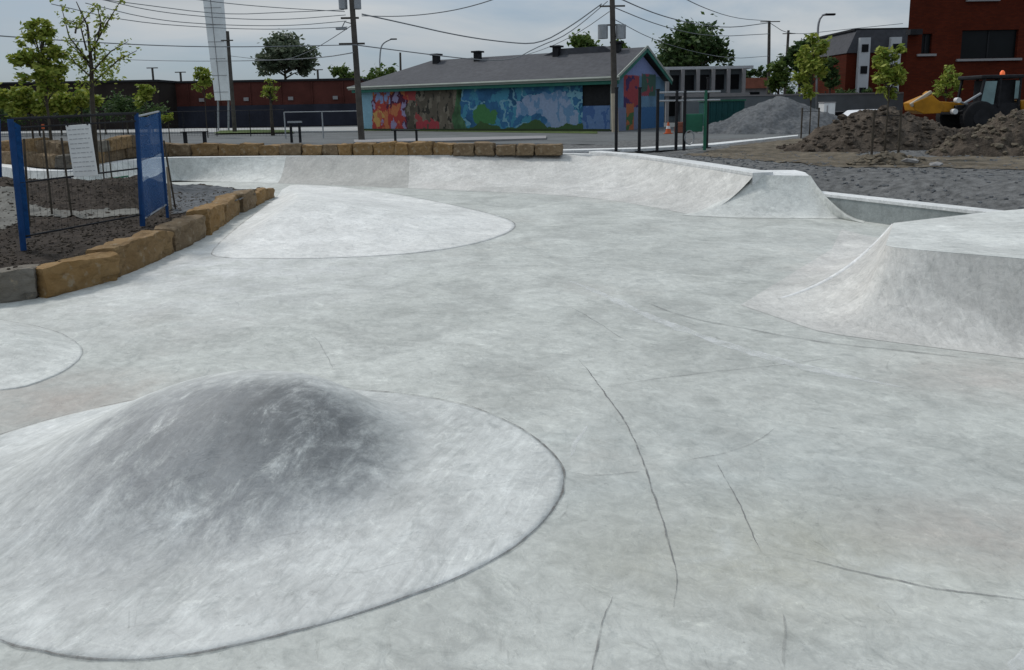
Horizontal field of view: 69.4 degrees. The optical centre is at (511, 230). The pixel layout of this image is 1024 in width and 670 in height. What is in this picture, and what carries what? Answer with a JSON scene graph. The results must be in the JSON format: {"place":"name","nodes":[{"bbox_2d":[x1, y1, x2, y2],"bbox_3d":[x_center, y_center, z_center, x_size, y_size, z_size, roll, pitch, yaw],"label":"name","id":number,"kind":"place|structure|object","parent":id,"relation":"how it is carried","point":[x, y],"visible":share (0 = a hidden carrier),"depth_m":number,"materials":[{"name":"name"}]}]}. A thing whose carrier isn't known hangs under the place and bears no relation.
{"place":"outdoors","nodes":[
{"label":"outdoors","id":0,"kind":"place"},
{"bbox_2d":[0,186,16,228],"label":"path","id":1,"kind":"structure","parent":0,"point":[10,219],"depth_m":15.86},
{"bbox_2d":[29,204,138,218],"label":"path","id":2,"kind":"structure","parent":0,"point":[61,213],"depth_m":15.18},
{"bbox_2d":[41,124,52,213],"bbox_3d":[-9.269,-1.168,14.776,0.083,1.906,0.052,-1,10,0],"label":"stake","id":3,"kind":"object","parent":2,"relation":"on","point":[47,169],"visible":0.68,"depth_m":14.75,"materials":[{"name":"brown wood"}]},
{"bbox_2d":[0,175,259,269],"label":"planter soil","id":4,"kind":"structure","parent":0,"point":[74,238],"depth_m":14.40,"materials":[{"name":"soil"}]},
{"bbox_2d":[23,139,30,226],"bbox_3d":[-8.965,-0.865,13.670,0.146,1.665,0.038,-1,10,0],"label":"stake","id":5,"kind":"object","parent":4,"relation":"on","point":[25,163],"visible":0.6,"depth_m":13.63,"materials":[{"name":"brown wood"}]},
{"bbox_2d":[7,112,140,250],"bbox_3d":[-7.082,-0.896,12.217,0.170,2.081,2.441,2,10,19],"label":"temporary fence","id":6,"kind":"object","parent":4,"relation":"on","point":[16,149],"visible":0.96,"depth_m":11.26,"materials":[{"name":"blue metal"}]},
{"bbox_2d":[66,122,97,176],"bbox_3d":[-6.705,-1.268,11.530,0.420,0.835,0.030,-3,9,8],"label":"notice board","id":7,"kind":"object","parent":6,"relation":"attached to","point":[81,149],"visible":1,"depth_m":11.52,"materials":[{"name":"white plastic"}]},
{"bbox_2d":[134,111,168,225],"bbox_3d":[-6.781,-1.177,13.891,0.157,2.130,1.283,-2,10,-8],"label":"netting panel","id":8,"kind":"object","parent":4,"relation":"on","point":[152,190],"visible":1,"depth_m":13.85,"materials":[{"name":"blue"}]},
{"bbox_2d":[166,183,255,213],"bbox_3d":[-8.229,-1.064,18.284,3.656,0.571,6.640,-1,10,0],"label":"gravel bed","id":9,"kind":"object","parent":4,"relation":"on","point":[190,189],"visible":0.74,"depth_m":18.53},
{"bbox_2d":[1,127,357,134],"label":"pavement","id":10,"kind":"structure","parent":0,"point":[305,129],"depth_m":62.76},
{"bbox_2d":[0,80,178,130],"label":"warehouse","id":11,"kind":"structure","parent":10,"relation":"on","point":[167,90],"depth_m":72.94,"materials":[{"name":"black metal"}]},
{"bbox_2d":[215,130,292,132],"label":"grass verge","id":12,"kind":"object","parent":10,"relation":"on","point":[237,131],"depth_m":57.17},
{"bbox_2d":[203,0,229,130],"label":"pylon sign","id":13,"kind":"object","parent":12,"relation":"on","point":[219,64],"visible":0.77,"depth_m":60.04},
{"bbox_2d":[221,31,236,131],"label":"utility pole","id":14,"kind":"object","parent":12,"relation":"on","point":[232,100],"visible":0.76,"depth_m":56.75,"materials":[{"name":"brown wood"}]},
{"bbox_2d":[1,122,808,143],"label":"road","id":15,"kind":"structure","parent":0,"point":[351,137],"depth_m":43.78,"materials":[{"name":"asphalt"}]},
{"bbox_2d":[0,89,171,135],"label":"hedge","id":16,"kind":"object","parent":15,"relation":"on","point":[118,105],"visible":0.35,"depth_m":58.88,"materials":[{"name":"green plant"}]},
{"bbox_2d":[1,109,284,136],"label":"fence","id":17,"kind":"object","parent":15,"relation":"on","point":[173,120],"visible":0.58,"depth_m":50.28,"materials":[{"name":"black metal"}]},
{"bbox_2d":[132,84,158,116],"bbox_3d":[-19.532,-6.193,39.424,1.398,3.274,1.180,1,10,11],"label":"young tree","id":18,"kind":"object","parent":15,"relation":"on","point":[145,92],"visible":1,"depth_m":39.09,"materials":[{"name":"green plant"}]},
{"bbox_2d":[191,66,213,137],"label":"young tree","id":19,"kind":"object","parent":15,"relation":"on","point":[205,80],"visible":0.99,"depth_m":46.92,"materials":[{"name":"green plant"}]},
{"bbox_2d":[260,78,279,135],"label":"young tree","id":20,"kind":"object","parent":15,"relation":"on","point":[270,94],"visible":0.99,"depth_m":49.11,"materials":[{"name":"green plant"}]},
{"bbox_2d":[175,78,368,127],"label":"warehouse","id":21,"kind":"structure","parent":15,"relation":"on","point":[326,94],"depth_m":76.76,"materials":[{"name":"brick"}]},
{"bbox_2d":[250,28,321,78],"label":"broadleaf tree","id":22,"kind":"object","parent":15,"relation":"on","point":[303,67],"visible":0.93,"depth_m":91.07,"materials":[{"name":"green plant"}]},
{"bbox_2d":[328,63,360,77],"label":"broadleaf tree","id":23,"kind":"object","parent":15,"relation":"on","point":[342,71],"visible":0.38,"depth_m":92.39,"materials":[{"name":"green plant"}]},
{"bbox_2d":[360,62,398,79],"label":"broadleaf tree","id":24,"kind":"object","parent":15,"relation":"on","point":[371,75],"visible":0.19,"depth_m":82.67,"materials":[{"name":"green plant"}]},
{"bbox_2d":[364,130,596,133],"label":"grass verge","id":25,"kind":"object","parent":15,"relation":"on","point":[594,132],"depth_m":48.49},
{"bbox_2d":[347,41,672,130],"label":"mural building","id":26,"kind":"structure","parent":15,"relation":"on","point":[557,88],"depth_m":51.00,"materials":[{"name":"paint"}]},
{"bbox_2d":[583,84,609,105],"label":"window","id":27,"kind":"structure","parent":26,"relation":"in","point":[593,95],"depth_m":47.05,"materials":[{"name":"glass"}]},
{"bbox_2d":[566,29,629,47],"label":"broadleaf tree","id":28,"kind":"object","parent":15,"relation":"on","point":[581,40],"visible":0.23,"depth_m":71.07,"materials":[{"name":"green plant"}]},
{"bbox_2d":[598,0,625,131],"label":"utility pole","id":29,"kind":"object","parent":15,"relation":"on","point":[617,31],"visible":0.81,"depth_m":43.94,"materials":[{"name":"brown wood"}]},
{"bbox_2d":[698,99,745,125],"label":"container","id":30,"kind":"object","parent":15,"relation":"on","point":[722,110],"visible":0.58,"depth_m":53.32,"materials":[{"name":"metal"}]},
{"bbox_2d":[695,96,838,134],"bbox_3d":[14.849,-6.453,41.157,10.800,2.070,8.160,-1,10,0],"label":"gravel pile","id":31,"kind":"object","parent":15,"relation":"on","point":[779,115],"visible":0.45,"depth_m":39.43,"materials":[{"name":"gravel"}]},
{"bbox_2d":[760,21,779,93],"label":"utility pole","id":32,"kind":"object","parent":15,"relation":"on","point":[769,44],"visible":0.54,"depth_m":75.88,"materials":[{"name":"brown wood"}]},
{"bbox_2d":[764,57,791,93],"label":"broadleaf tree","id":33,"kind":"object","parent":15,"relation":"on","point":[779,78],"visible":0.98,"depth_m":70.94,"materials":[{"name":"green plant"}]},
{"bbox_2d":[682,92,903,121],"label":"boundary wall","id":34,"kind":"structure","parent":15,"relation":"on","point":[851,101],"depth_m":61.13,"materials":[{"name":"concrete"}]},
{"bbox_2d":[776,38,815,93],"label":"broadleaf tree","id":35,"kind":"object","parent":15,"relation":"on","point":[789,57],"visible":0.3,"depth_m":72.67,"materials":[{"name":"green plant"}]},
{"bbox_2d":[820,56,841,92],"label":"broadleaf tree","id":36,"kind":"object","parent":15,"relation":"on","point":[829,82],"visible":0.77,"depth_m":77.92,"materials":[{"name":"green plant"}]},
{"bbox_2d":[810,28,907,93],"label":"apartment building","id":37,"kind":"structure","parent":15,"relation":"on","point":[852,51],"depth_m":80.05,"materials":[{"name":"grey brick"}]},
{"bbox_2d":[354,136,545,142],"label":"pavement","id":38,"kind":"structure","parent":0,"point":[459,139],"depth_m":36.69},
{"bbox_2d":[336,0,364,139],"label":"utility pole","id":39,"kind":"object","parent":38,"relation":"on","point":[354,5],"visible":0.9,"depth_m":37.44,"materials":[{"name":"brown wood"}]},
{"bbox_2d":[0,35,354,46],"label":"power line","id":40,"kind":"object","parent":39,"relation":"attached to","point":[190,46],"visible":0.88,"depth_m":31.60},
{"bbox_2d":[52,4,341,29],"bbox_3d":[-13.264,-9.382,33.080,12.671,0.556,0.585,-9,12,-39],"label":"power line","id":41,"kind":"object","parent":39,"relation":"attached to","point":[193,26],"visible":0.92,"depth_m":32.68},
{"bbox_2d":[86,3,343,25],"bbox_3d":[-12.620,-9.473,33.047,11.648,0.544,0.567,-10,13,-43],"label":"power line","id":42,"kind":"object","parent":39,"relation":"attached to","point":[220,24],"visible":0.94,"depth_m":33.11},
{"bbox_2d":[104,0,343,19],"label":"power line","id":43,"kind":"object","parent":39,"relation":"attached to","point":[222,17],"visible":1,"depth_m":32.79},
{"bbox_2d":[355,1,607,60],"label":"power line","id":44,"kind":"object","parent":39,"relation":"attached to","point":[480,59],"visible":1,"depth_m":40.69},
{"bbox_2d":[362,3,601,43],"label":"power line","id":45,"kind":"object","parent":39,"relation":"attached to","point":[481,38],"visible":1,"depth_m":40.73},
{"bbox_2d":[264,141,645,144],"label":"plaza","id":46,"kind":"structure","parent":0,"point":[555,142],"depth_m":33.75,"materials":[{"name":"concrete"}]},
{"bbox_2d":[0,0,909,93],"label":"sky","id":47,"kind":"structure","parent":0,"point":[520,21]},
{"bbox_2d":[0,181,1023,669],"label":"floor","id":48,"kind":"structure","parent":0,"point":[748,489],"depth_m":5.68,"materials":[{"name":"concrete"}]},
{"bbox_2d":[0,264,40,302],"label":"stone block","id":49,"kind":"structure","parent":48,"relation":"on","point":[19,283],"depth_m":9.69,"materials":[{"name":"grey stone"}]},
{"bbox_2d":[0,320,82,389],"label":"concrete mound","id":50,"kind":"object","parent":48,"relation":"on","point":[30,355],"visible":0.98,"depth_m":7.32,"materials":[{"name":"grey"}]},
{"bbox_2d":[35,251,119,297],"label":"stone block","id":51,"kind":"structure","parent":48,"relation":"on","point":[66,275],"depth_m":10.22,"materials":[{"name":"stone"}]},
{"bbox_2d":[85,230,173,277],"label":"stone block","id":52,"kind":"structure","parent":48,"relation":"on","point":[139,250],"depth_m":11.66,"materials":[{"name":"beige stone"}]},
{"bbox_2d":[154,214,205,251],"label":"stone block","id":53,"kind":"structure","parent":48,"relation":"on","point":[188,230],"depth_m":13.49,"materials":[{"name":"brown stone"}]},
{"bbox_2d":[186,203,226,235],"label":"stone block","id":54,"kind":"structure","parent":48,"relation":"on","point":[213,214],"depth_m":15.09,"materials":[{"name":"stone"}]},
{"bbox_2d":[212,193,239,222],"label":"stone block","id":55,"kind":"structure","parent":48,"relation":"on","point":[231,207],"depth_m":16.87,"materials":[{"name":"beige stone"}]},
{"bbox_2d":[226,189,256,212],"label":"stone block","id":56,"kind":"structure","parent":48,"relation":"on","point":[248,201],"depth_m":18.16,"materials":[{"name":"brown stone"}]},
{"bbox_2d":[0,369,564,660],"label":"concrete mound","id":57,"kind":"object","parent":48,"relation":"on","point":[210,513],"visible":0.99,"depth_m":4.32,"materials":[{"name":"grey"}]},
{"bbox_2d":[212,185,514,258],"bbox_3d":[-3.413,-0.798,18.495,5.771,0.546,12.925,-3,10,-10],"label":"concrete mound","id":58,"kind":"object","parent":48,"relation":"on","point":[304,221],"visible":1,"depth_m":14.40,"materials":[{"name":"grey"}]},
{"bbox_2d":[2,151,772,213],"bbox_3d":[-6.302,-1.759,23.003,26.644,0.887,8.690,1,10,14],"label":"quarter pipe","id":59,"kind":"object","parent":48,"relation":"on","point":[685,186],"visible":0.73,"depth_m":23.55,"materials":[{"name":"concrete"}]},
{"bbox_2d":[408,141,434,154],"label":"stone block","id":60,"kind":"structure","parent":59,"relation":"on","point":[420,148],"depth_m":25.57,"materials":[{"name":"beige stone"}]},
{"bbox_2d":[433,142,455,154],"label":"stone block","id":61,"kind":"structure","parent":59,"relation":"on","point":[442,148],"depth_m":25.44,"materials":[{"name":"beige stone"}]},
{"bbox_2d":[453,143,475,155],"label":"stone block","id":62,"kind":"structure","parent":59,"relation":"on","point":[464,149],"depth_m":25.22,"materials":[{"name":"brown stone"}]},
{"bbox_2d":[474,141,495,154],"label":"stone block","id":63,"kind":"structure","parent":59,"relation":"on","point":[485,148],"depth_m":25.08,"materials":[{"name":"brown stone"}]},
{"bbox_2d":[496,144,516,154],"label":"stone block","id":64,"kind":"structure","parent":59,"relation":"on","point":[509,149],"depth_m":24.92,"materials":[{"name":"brown stone"}]},
{"bbox_2d":[516,143,535,154],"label":"stone block","id":65,"kind":"structure","parent":59,"relation":"on","point":[525,148],"depth_m":24.70,"materials":[{"name":"brown stone"}]},
{"bbox_2d":[534,143,562,154],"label":"stone block","id":66,"kind":"structure","parent":59,"relation":"on","point":[548,149],"depth_m":24.56,"materials":[{"name":"brown stone"}]},
{"bbox_2d":[685,170,864,222],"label":"hip ramp","id":67,"kind":"structure","parent":48,"relation":"on","point":[788,194],"depth_m":15.93,"materials":[{"name":"concrete"}]},
{"bbox_2d":[741,209,1023,358],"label":"ramp block","id":68,"kind":"structure","parent":48,"relation":"on","point":[954,282],"depth_m":7.91,"materials":[{"name":"concrete"}]},
{"bbox_2d":[822,191,1003,224],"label":"wall","id":69,"kind":"structure","parent":48,"relation":"on","point":[887,211],"depth_m":14.45,"materials":[{"name":"concrete"}]},
{"bbox_2d":[27,137,1023,210],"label":"ground","id":70,"kind":"structure","parent":0,"point":[967,186],"depth_m":16.15,"materials":[{"name":"gravel"}]},
{"bbox_2d":[1,151,39,166],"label":"stone block","id":71,"kind":"structure","parent":70,"relation":"on","point":[6,157],"depth_m":24.50,"materials":[{"name":"brown stone"}]},
{"bbox_2d":[1,137,48,151],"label":"stone block","id":72,"kind":"structure","parent":71,"relation":"on","point":[5,145],"depth_m":24.36,"materials":[{"name":"beige stone"}]},
{"bbox_2d":[0,82,71,138],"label":"shrub","id":73,"kind":"object","parent":70,"relation":"on","point":[23,97],"visible":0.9,"depth_m":24.04,"materials":[{"name":"green plant"}]},
{"bbox_2d":[5,17,72,139],"bbox_3d":[-14.678,-4.368,23.517,1.869,4.759,1.684,-1,10,0],"label":"young tree","id":74,"kind":"object","parent":70,"relation":"on","point":[47,75],"visible":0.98,"depth_m":23.23,"materials":[{"name":"green plant"}]},
{"bbox_2d":[29,153,59,167],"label":"stone block","id":75,"kind":"structure","parent":70,"relation":"on","point":[38,159],"depth_m":22.96,"materials":[{"name":"brown stone"}]},
{"bbox_2d":[35,140,67,154],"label":"stone block","id":76,"kind":"structure","parent":75,"relation":"on","point":[50,148],"depth_m":23.25,"materials":[{"name":"brown stone"}]},
{"bbox_2d":[54,154,71,167],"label":"stone block","id":77,"kind":"structure","parent":70,"relation":"on","point":[59,162],"depth_m":22.53,"materials":[{"name":"brown stone"}]},
{"bbox_2d":[53,87,104,122],"bbox_3d":[-14.937,-3.672,25.700,1.628,2.675,1.494,-9,13,-41],"label":"shrub","id":78,"kind":"object","parent":70,"relation":"on","point":[80,99],"visible":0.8,"depth_m":25.20,"materials":[{"name":"green plant"}]},
{"bbox_2d":[49,0,140,171],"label":"sparse tree","id":79,"kind":"object","parent":70,"relation":"on","point":[85,62],"visible":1,"depth_m":21.41,"materials":[{"name":"green plant"}]},
{"bbox_2d":[104,149,125,162],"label":"stone block","id":80,"kind":"structure","parent":70,"relation":"on","point":[115,155],"depth_m":25.65,"materials":[{"name":"brown stone"}]},
{"bbox_2d":[104,135,131,150],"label":"stone block","id":81,"kind":"structure","parent":80,"relation":"on","point":[125,142],"depth_m":25.92,"materials":[{"name":"beige stone"}]},
{"bbox_2d":[168,143,191,155],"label":"stone block","id":82,"kind":"structure","parent":70,"relation":"on","point":[178,149],"depth_m":27.80,"materials":[{"name":"brown stone"}]},
{"bbox_2d":[191,143,223,155],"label":"stone block","id":83,"kind":"structure","parent":70,"relation":"on","point":[205,149],"depth_m":27.59,"materials":[{"name":"beige stone"}]},
{"bbox_2d":[218,143,240,155],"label":"stone block","id":84,"kind":"structure","parent":70,"relation":"on","point":[226,149],"depth_m":27.35,"materials":[{"name":"beige stone"}]},
{"bbox_2d":[239,142,263,155],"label":"stone block","id":85,"kind":"structure","parent":70,"relation":"on","point":[248,149],"depth_m":27.09,"materials":[{"name":"beige stone"}]},
{"bbox_2d":[258,144,279,155],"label":"stone block","id":86,"kind":"structure","parent":70,"relation":"on","point":[269,150],"depth_m":26.99,"materials":[{"name":"beige stone"}]},
{"bbox_2d":[279,143,304,155],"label":"stone block","id":87,"kind":"structure","parent":70,"relation":"on","point":[286,149],"depth_m":26.72,"materials":[{"name":"brown stone"}]},
{"bbox_2d":[302,144,322,155],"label":"stone block","id":88,"kind":"structure","parent":70,"relation":"on","point":[309,149],"depth_m":26.52,"materials":[{"name":"beige stone"}]},
{"bbox_2d":[353,142,375,154],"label":"stone block","id":89,"kind":"structure","parent":70,"relation":"on","point":[361,148],"depth_m":26.08,"materials":[{"name":"beige stone"}]},
{"bbox_2d":[373,141,398,154],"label":"stone block","id":90,"kind":"structure","parent":70,"relation":"on","point":[384,148],"depth_m":25.92,"materials":[{"name":"stone"}]},
{"bbox_2d":[612,87,619,151],"bbox_3d":[3.565,-3.765,25.289,0.250,2.254,0.250,-1,10,0],"label":"post","id":91,"kind":"object","parent":70,"relation":"on","point":[616,119],"visible":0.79,"depth_m":25.24,"materials":[{"name":"black metal"}]},
{"bbox_2d":[635,87,642,152],"bbox_3d":[4.360,-3.774,25.303,0.250,2.241,0.250,-1,10,0],"label":"post","id":92,"kind":"object","parent":70,"relation":"on","point":[639,120],"visible":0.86,"depth_m":25.26,"materials":[{"name":"black metal"}]},
{"bbox_2d":[653,89,660,151],"bbox_3d":[4.990,-3.763,25.370,0.250,2.175,0.250,-1,10,0],"label":"post","id":93,"kind":"object","parent":70,"relation":"on","point":[657,118],"visible":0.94,"depth_m":25.33,"materials":[{"name":"black metal"}]},
{"bbox_2d":[563,135,797,152],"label":"kerb","id":94,"kind":"structure","parent":70,"relation":"on","point":[670,147],"depth_m":26.38,"materials":[{"name":"concrete"}]},
{"bbox_2d":[659,90,720,150],"bbox_3d":[6.152,-3.819,25.659,2.100,2.050,0.154,-1,10,0],"label":"climbing frame","id":95,"kind":"object","parent":70,"relation":"on","point":[692,123],"visible":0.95,"depth_m":25.65,"materials":[{"name":"black metal"}]},
{"bbox_2d":[790,32,831,137],"bbox_3d":[12.650,-6.090,31.490,1.521,4.581,1.599,-6,11,-30],"label":"young tree","id":96,"kind":"object","parent":70,"relation":"on","point":[812,61],"visible":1,"depth_m":31.22,"materials":[{"name":"green plant"}]},
{"bbox_2d":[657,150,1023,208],"bbox_3d":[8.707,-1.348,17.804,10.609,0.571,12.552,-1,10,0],"label":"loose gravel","id":97,"kind":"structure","parent":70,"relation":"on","point":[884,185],"depth_m":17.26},
{"bbox_2d":[683,139,1023,169],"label":"bare earth","id":98,"kind":"structure","parent":70,"relation":"on","point":[757,150],"depth_m":21.26,"materials":[{"name":"soil"}]},
{"bbox_2d":[776,105,961,152],"bbox_3d":[12.098,-3.338,24.305,7.680,1.585,4.560,-1,10,0],"label":"dirt pile","id":99,"kind":"object","parent":98,"relation":"on","point":[851,132],"visible":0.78,"depth_m":23.33,"materials":[{"name":"soil"}]},
{"bbox_2d":[846,151,928,165],"bbox_3d":[9.771,-1.838,19.024,2.640,0.449,1.200,-1,10,0],"label":"pile","id":100,"kind":"object","parent":98,"relation":"on","point":[886,158],"visible":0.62,"depth_m":18.78,"materials":[{"name":"stone"}]},
{"bbox_2d":[870,43,907,154],"bbox_3d":[10.018,-3.379,19.783,0.932,3.190,0.950,5,11,31],"label":"young tree","id":101,"kind":"object","parent":98,"relation":"on","point":[890,74],"visible":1,"depth_m":19.64,"materials":[{"name":"green plant"}]},
{"bbox_2d":[903,70,1023,128],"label":"digger","id":102,"kind":"object","parent":70,"relation":"on","point":[993,95],"visible":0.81,"depth_m":28.08,"materials":[{"name":"metal"}]},
{"bbox_2d":[981,81,996,103],"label":"window","id":103,"kind":"structure","parent":102,"relation":"in","point":[989,91],"depth_m":27.93,"materials":[{"name":"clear glass"}]},
{"bbox_2d":[925,108,1023,156],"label":"dirt pile","id":104,"kind":"object","parent":70,"relation":"on","point":[999,134],"visible":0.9,"depth_m":20.47,"materials":[{"name":"soil"}]},
{"bbox_2d":[264,136,805,144],"bbox_3d":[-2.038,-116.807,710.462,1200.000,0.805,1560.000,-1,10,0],"label":"terrain","id":105,"kind":"structure","parent":0,"point":[489,141],"depth_m":37.50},
{"bbox_2d":[652,11,734,66],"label":"broadleaf tree","id":106,"kind":"object","parent":105,"relation":"on","point":[676,56],"visible":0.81,"depth_m":86.74,"materials":[{"name":"green plant"}]},
{"bbox_2d":[932,65,963,101],"bbox_3d":[20.829,-6.278,35.485,1.400,3.353,1.204,4,11,28],"label":"young tree","id":107,"kind":"object","parent":105,"relation":"on","point":[941,84],"visible":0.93,"depth_m":35.25,"materials":[{"name":"green plant"}]},
{"bbox_2d":[664,65,753,122],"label":"house","id":108,"kind":"structure","parent":0,"point":[727,80],"depth_m":66.59,"materials":[{"name":"grey concrete"}]},
{"bbox_2d":[745,78,772,94],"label":"house","id":109,"kind":"structure","parent":0,"point":[755,86],"depth_m":82.16,"materials":[{"name":"brick"}]},
{"bbox_2d":[902,0,1023,121],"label":"brick building","id":110,"kind":"structure","parent":0,"point":[974,37],"depth_m":42.94,"materials":[{"name":"red brick"}]},
{"bbox_2d":[917,34,936,55],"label":"window","id":111,"kind":"structure","parent":110,"relation":"in","point":[925,47],"depth_m":43.01,"materials":[{"name":"black glass"}]},
{"bbox_2d":[956,30,1021,60],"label":"window","id":112,"kind":"structure","parent":110,"relation":"in","point":[992,45],"depth_m":43.04,"materials":[{"name":"black glass"}]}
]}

